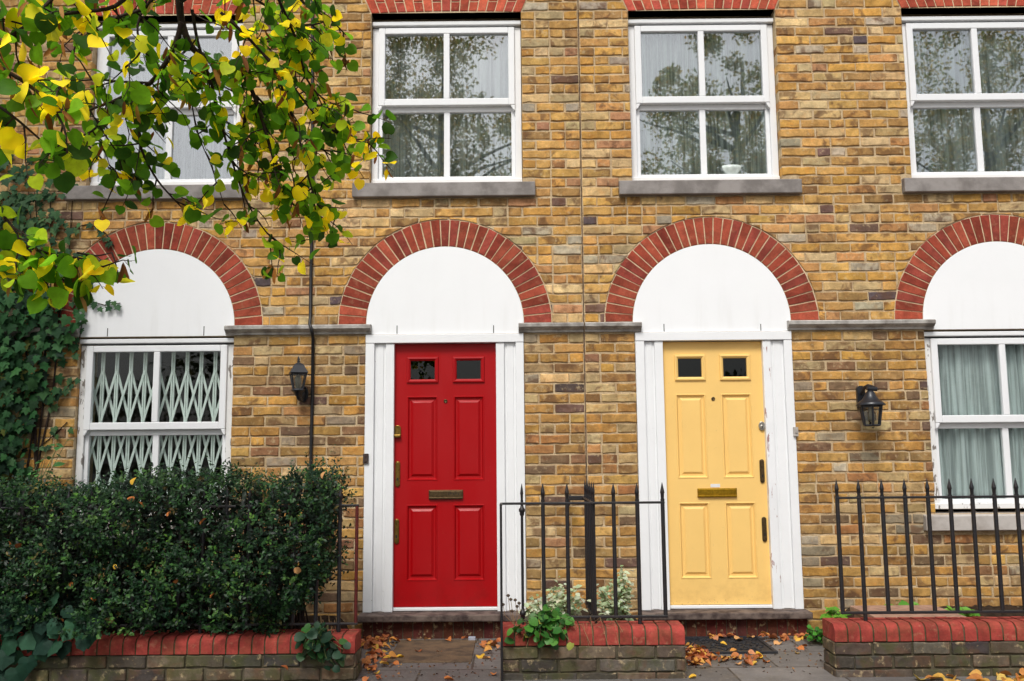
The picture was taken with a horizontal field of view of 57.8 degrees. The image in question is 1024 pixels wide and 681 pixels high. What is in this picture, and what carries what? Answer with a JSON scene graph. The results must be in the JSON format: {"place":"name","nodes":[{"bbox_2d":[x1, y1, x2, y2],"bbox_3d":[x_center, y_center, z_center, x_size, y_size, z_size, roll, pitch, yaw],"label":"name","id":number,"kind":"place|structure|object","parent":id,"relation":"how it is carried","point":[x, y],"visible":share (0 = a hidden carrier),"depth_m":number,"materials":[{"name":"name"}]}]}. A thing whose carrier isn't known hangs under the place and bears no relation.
{"place":"outdoors","nodes":[
{"label":"outdoors","id":0,"kind":"place"},
{"bbox_2d":[102,615,348,630],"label":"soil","id":1,"kind":"structure","parent":0,"point":[326,618],"depth_m":6.55,"materials":[{"name":"brown soil"}]},
{"bbox_2d":[0,444,357,639],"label":"hedge","id":2,"kind":"object","parent":1,"relation":"on","point":[127,584],"visible":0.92,"depth_m":5.46,"materials":[{"name":"green plant"}]},
{"bbox_2d":[23,439,69,523],"bbox_3d":[-3.317,1.004,6.623,0.331,0.592,0.191,2,-8,-22],"label":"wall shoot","id":3,"kind":"object","parent":2,"relation":"attached to","point":[56,464],"depth_m":6.63,"materials":[{"name":"green plant"}]},
{"bbox_2d":[294,567,300,573],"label":"fallen leaf","id":4,"kind":"object","parent":2,"relation":"in","point":[297,570],"visible":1,"depth_m":5.38,"materials":[{"name":"orange plant"}]},
{"bbox_2d":[320,612,341,631],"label":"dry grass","id":5,"kind":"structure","parent":0,"point":[331,625],"depth_m":5.52,"materials":[{"name":"brown plant"}]},
{"bbox_2d":[574,610,637,621],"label":"soil","id":6,"kind":"structure","parent":0,"point":[583,612],"depth_m":6.38,"materials":[{"name":"brown soil"}]},
{"bbox_2d":[519,576,590,616],"bbox_3d":[0.276,1.681,5.985,0.480,0.353,0.307,-1,-7,0],"label":"variegated shrub","id":7,"kind":"object","parent":6,"relation":"on","point":[553,602],"visible":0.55,"depth_m":5.92,"materials":[{"name":"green plant"}]},
{"bbox_2d":[596,565,633,621],"bbox_3d":[0.661,1.651,5.995,0.277,0.407,0.279,-1,-7,0],"label":"variegated shrub","id":8,"kind":"object","parent":6,"relation":"on","point":[606,605],"visible":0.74,"depth_m":5.96,"materials":[{"name":"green plant"}]},
{"bbox_2d":[354,620,1015,680],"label":"pavement","id":9,"kind":"structure","parent":0,"point":[777,670],"depth_m":5.59,"materials":[{"name":"grey concrete"}]},
{"bbox_2d":[0,629,361,680],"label":"wall","id":10,"kind":"structure","parent":9,"relation":"on","point":[195,655],"depth_m":5.39,"materials":[{"name":"brick"}]},
{"bbox_2d":[0,592,102,680],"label":"creeper","id":11,"kind":"object","parent":10,"relation":"attached to","point":[39,644],"visible":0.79,"depth_m":5.33,"materials":[{"name":"green plant"}]},
{"bbox_2d":[0,487,358,632],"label":"railing","id":12,"kind":"object","parent":10,"relation":"on","point":[338,623],"visible":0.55,"depth_m":5.56,"materials":[{"name":"black metal"}]},
{"bbox_2d":[294,621,350,672],"bbox_3d":[-1.091,1.765,5.400,0.344,0.297,0.275,-1,-7,0],"label":"plant","id":13,"kind":"object","parent":10,"relation":"attached to","point":[317,634],"visible":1,"depth_m":5.33,"materials":[{"name":"green plant"}]},
{"bbox_2d":[0,0,397,313],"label":"lime tree","id":14,"kind":"object","parent":9,"relation":"on","point":[32,270],"visible":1,"depth_m":3.69,"materials":[{"name":"green plant"}]},
{"bbox_2d":[0,0,587,638],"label":"terraced house","id":15,"kind":"structure","parent":9,"relation":"on","point":[448,326],"depth_m":6.98,"materials":[{"name":"brick"}]},
{"bbox_2d":[0,154,121,530],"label":"ivy","id":16,"kind":"object","parent":15,"relation":"attached to","point":[12,362],"visible":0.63,"depth_m":6.87,"materials":[{"name":"green plant"}]},
{"bbox_2d":[60,338,235,536],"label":"window","id":17,"kind":"structure","parent":15,"relation":"in","point":[159,351],"depth_m":6.98,"materials":[{"name":"paint"}]},
{"bbox_2d":[63,23,246,200],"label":"window","id":18,"kind":"structure","parent":15,"relation":"in","point":[168,31],"depth_m":7.22,"materials":[{"name":"white paint"}]},
{"bbox_2d":[89,352,222,500],"bbox_3d":[-2.681,0.680,7.005,1.098,1.263,0.026,-1,-7,0],"label":"security grille","id":19,"kind":"object","parent":15,"relation":"attached to","point":[115,407],"visible":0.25,"depth_m":7.02,"materials":[{"name":"white metal"}]},
{"bbox_2d":[106,39,233,178],"bbox_3d":[-2.679,-1.802,7.394,1.077,1.300,0.026,-1,-7,0],"label":"curtain","id":20,"kind":"object","parent":15,"relation":"hanging from","point":[192,163],"visible":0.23,"depth_m":7.37,"materials":[{"name":"white fabric"}]},
{"bbox_2d":[289,356,308,402],"bbox_3d":[-1.563,0.287,6.827,0.152,0.338,0.188,2,-8,-20],"label":"wall lantern","id":21,"kind":"object","parent":15,"relation":"attached to","point":[299,391],"depth_m":6.77,"materials":[{"name":"black metal"}]},
{"bbox_2d":[308,0,314,601],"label":"cable","id":22,"kind":"object","parent":15,"relation":"attached to","point":[312,350],"visible":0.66,"depth_m":6.92,"materials":[{"name":"black plastic"}]},
{"bbox_2d":[363,454,368,463],"bbox_3d":[-1.076,0.869,6.830,0.040,0.072,0.034,-1,-7,0],"label":"bell box","id":23,"kind":"object","parent":15,"relation":"attached to","point":[365,458],"visible":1,"depth_m":6.82,"materials":[{"name":"grey plastic"}]},
{"bbox_2d":[352,21,534,198],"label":"window","id":24,"kind":"structure","parent":15,"relation":"in","point":[446,186],"depth_m":7.25,"materials":[{"name":"white paint"}]},
{"bbox_2d":[393,343,496,606],"bbox_3d":[-0.493,0.983,6.891,0.760,1.926,0.095,-1,-7,0],"label":"door","id":25,"kind":"structure","parent":15,"relation":"in","point":[445,453],"depth_m":6.87,"materials":[{"name":"red paint"}]},
{"bbox_2d":[383,36,511,176],"bbox_3d":[-0.505,-1.822,7.387,1.073,1.300,0.087,-1,-7,0],"label":"curtain","id":26,"kind":"object","parent":15,"relation":"hanging from","point":[480,144],"visible":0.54,"depth_m":7.39,"materials":[{"name":"white fabric"}]},
{"bbox_2d":[569,480,596,622],"bbox_3d":[0.451,1.403,6.173,0.118,0.943,1.202,-1,-7,0],"label":"railing","id":27,"kind":"object","parent":15,"relation":"attached to","point":[590,546],"visible":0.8,"depth_m":5.87,"materials":[{"name":"black metal"}]},
{"bbox_2d":[387,639,475,662],"bbox_3d":[-0.522,2.074,6.178,0.537,0.029,0.708,-1,-7,0],"label":"doormat","id":28,"kind":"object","parent":9,"relation":"on","point":[448,651],"depth_m":6.13,"materials":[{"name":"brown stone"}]},
{"bbox_2d":[468,636,475,639],"bbox_3d":[-0.281,2.092,6.509,0.050,0.029,0.035,-1,-7,0],"label":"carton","id":29,"kind":"object","parent":28,"relation":"on","point":[471,637],"visible":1,"depth_m":6.49,"materials":[{"name":"white cardboard"}]},
{"bbox_2d":[361,631,814,680],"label":"leaf litter","id":30,"kind":"object","parent":9,"relation":"on","point":[701,654],"visible":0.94,"depth_m":5.97,"materials":[{"name":"orange plant"}]},
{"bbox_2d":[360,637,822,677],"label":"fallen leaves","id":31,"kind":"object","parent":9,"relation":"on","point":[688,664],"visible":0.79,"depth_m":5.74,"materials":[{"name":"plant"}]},
{"bbox_2d":[500,620,686,679],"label":"wall","id":32,"kind":"structure","parent":9,"relation":"on","point":[650,650],"depth_m":5.38,"materials":[{"name":"brick"}]},
{"bbox_2d":[503,594,520,623],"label":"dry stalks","id":33,"kind":"object","parent":32,"relation":"on","point":[517,606],"visible":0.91,"depth_m":5.54,"materials":[{"name":"plant"}]},
{"bbox_2d":[504,604,579,649],"bbox_3d":[0.187,1.669,5.415,0.467,0.257,0.234,-1,-7,0],"label":"trailing plant","id":34,"kind":"object","parent":32,"relation":"on","point":[547,618],"visible":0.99,"depth_m":5.38,"materials":[{"name":"green plant"}]},
{"bbox_2d":[500,483,667,680],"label":"railing","id":35,"kind":"object","parent":32,"relation":"on","point":[613,502],"visible":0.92,"depth_m":5.55,"materials":[{"name":"black metal"}]},
{"bbox_2d":[685,636,777,653],"bbox_3d":[1.451,2.054,6.267,0.547,0.015,0.521,-1,-7,0],"label":"doormat","id":36,"kind":"object","parent":9,"relation":"on","point":[746,645],"visible":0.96,"depth_m":6.26,"materials":[{"name":"black rubber"}]},
{"bbox_2d":[579,0,1023,635],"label":"terraced house","id":37,"kind":"structure","parent":9,"relation":"on","point":[739,328],"depth_m":6.97,"materials":[{"name":"brick"}]},
{"bbox_2d":[639,33,766,174],"bbox_3d":[1.495,-1.854,7.347,1.036,1.320,0.094,-1,-7,0],"label":"curtain","id":38,"kind":"object","parent":37,"relation":"hanging from","point":[669,143],"visible":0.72,"depth_m":7.35,"materials":[{"name":"white fabric"}]},
{"bbox_2d":[619,18,801,195],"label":"window","id":39,"kind":"structure","parent":37,"relation":"in","point":[770,183],"depth_m":7.24,"materials":[{"name":"white paint"}]},
{"bbox_2d":[663,341,771,604],"bbox_3d":[1.510,0.967,6.888,0.749,1.924,0.088,-1,-7,0],"label":"door","id":40,"kind":"structure","parent":37,"relation":"in","point":[717,506],"depth_m":6.87,"materials":[{"name":"yellow paint"}]},
{"bbox_2d":[719,164,742,173],"bbox_3d":[1.711,-1.302,7.301,0.220,0.100,0.220,-1,-7,0],"label":"bowl","id":41,"kind":"object","parent":37,"relation":"on","point":[731,169],"visible":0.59,"depth_m":7.21,"materials":[{"name":"white ceramic"}]},
{"bbox_2d":[793,427,798,435],"bbox_3d":[2.091,0.672,6.840,0.034,0.068,0.038,-1,-7,0],"label":"bell box","id":42,"kind":"object","parent":37,"relation":"attached to","point":[795,431],"visible":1,"depth_m":6.83,"materials":[{"name":"plastic"}]},
{"bbox_2d":[856,384,885,427],"bbox_3d":[2.600,0.477,6.749,0.206,0.327,0.260,-1,-7,0],"label":"wall lantern","id":43,"kind":"object","parent":37,"relation":"attached to","point":[870,399],"depth_m":6.70,"materials":[{"name":"black metal"}]},
{"bbox_2d":[929,156,947,171],"bbox_3d":[3.361,-1.351,7.316,0.300,0.198,0.070,-1,-7,0],"label":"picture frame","id":44,"kind":"object","parent":37,"relation":"on","point":[931,164],"visible":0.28,"depth_m":7.29,"materials":[{"name":"white"}]},
{"bbox_2d":[901,16,1023,193],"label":"window","id":45,"kind":"structure","parent":37,"relation":"in","point":[980,181],"depth_m":7.24,"materials":[{"name":"white paint"}]},
{"bbox_2d":[913,30,1023,171],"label":"curtain","id":46,"kind":"object","parent":37,"relation":"hanging from","point":[942,60],"visible":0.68,"depth_m":7.34,"materials":[{"name":"white fabric"}]},
{"bbox_2d":[923,331,1023,530],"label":"window","id":47,"kind":"structure","parent":37,"relation":"in","point":[940,522],"depth_m":6.90,"materials":[{"name":"paint"}]},
{"bbox_2d":[937,345,1023,498],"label":"curtain","id":48,"kind":"object","parent":37,"relation":"hanging from","point":[969,379],"visible":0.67,"depth_m":6.99,"materials":[{"name":"white fabric"}]},
{"bbox_2d":[803,624,823,643],"bbox_3d":[2.078,1.998,6.333,0.178,0.145,0.317,-3,-8,18],"label":"weed","id":49,"kind":"object","parent":9,"relation":"on","point":[813,634],"visible":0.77,"depth_m":6.27,"materials":[{"name":"green plant"}]},
{"bbox_2d":[822,616,1023,676],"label":"wall","id":50,"kind":"structure","parent":9,"relation":"on","point":[910,646],"depth_m":5.38,"materials":[{"name":"brick"}]},
{"bbox_2d":[834,478,1023,620],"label":"railing","id":51,"kind":"object","parent":50,"relation":"on","point":[994,496],"visible":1,"depth_m":5.55,"materials":[{"name":"black metal"}]},
{"bbox_2d":[913,668,1023,680],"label":"leaf litter","id":52,"kind":"object","parent":9,"relation":"on","point":[975,674],"visible":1,"depth_m":5.25,"materials":[{"name":"orange plant"}]},
{"bbox_2d":[850,605,965,617],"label":"paving slab","id":53,"kind":"structure","parent":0,"point":[895,608],"depth_m":6.01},
{"bbox_2d":[846,604,1023,617],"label":"soil","id":54,"kind":"structure","parent":0,"point":[1007,607],"depth_m":6.53,"materials":[{"name":"brown soil"}]},
{"bbox_2d":[820,606,852,618],"bbox_3d":[2.174,1.848,6.248,0.223,0.105,0.183,-1,-7,0],"label":"seedling","id":55,"kind":"object","parent":54,"relation":"on","point":[834,611],"visible":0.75,"depth_m":6.23,"materials":[{"name":"green plant"}]},
{"bbox_2d":[885,600,908,604],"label":"seedling","id":56,"kind":"object","parent":54,"relation":"on","point":[902,602],"visible":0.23,"depth_m":6.21,"materials":[{"name":"green plant"}]},
{"bbox_2d":[945,605,979,616],"bbox_3d":[3.032,1.851,6.260,0.253,0.120,0.156,-1,-7,0],"label":"seedling","id":57,"kind":"object","parent":54,"relation":"on","point":[966,615],"visible":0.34,"depth_m":6.24,"materials":[{"name":"green plant"}]}
]}

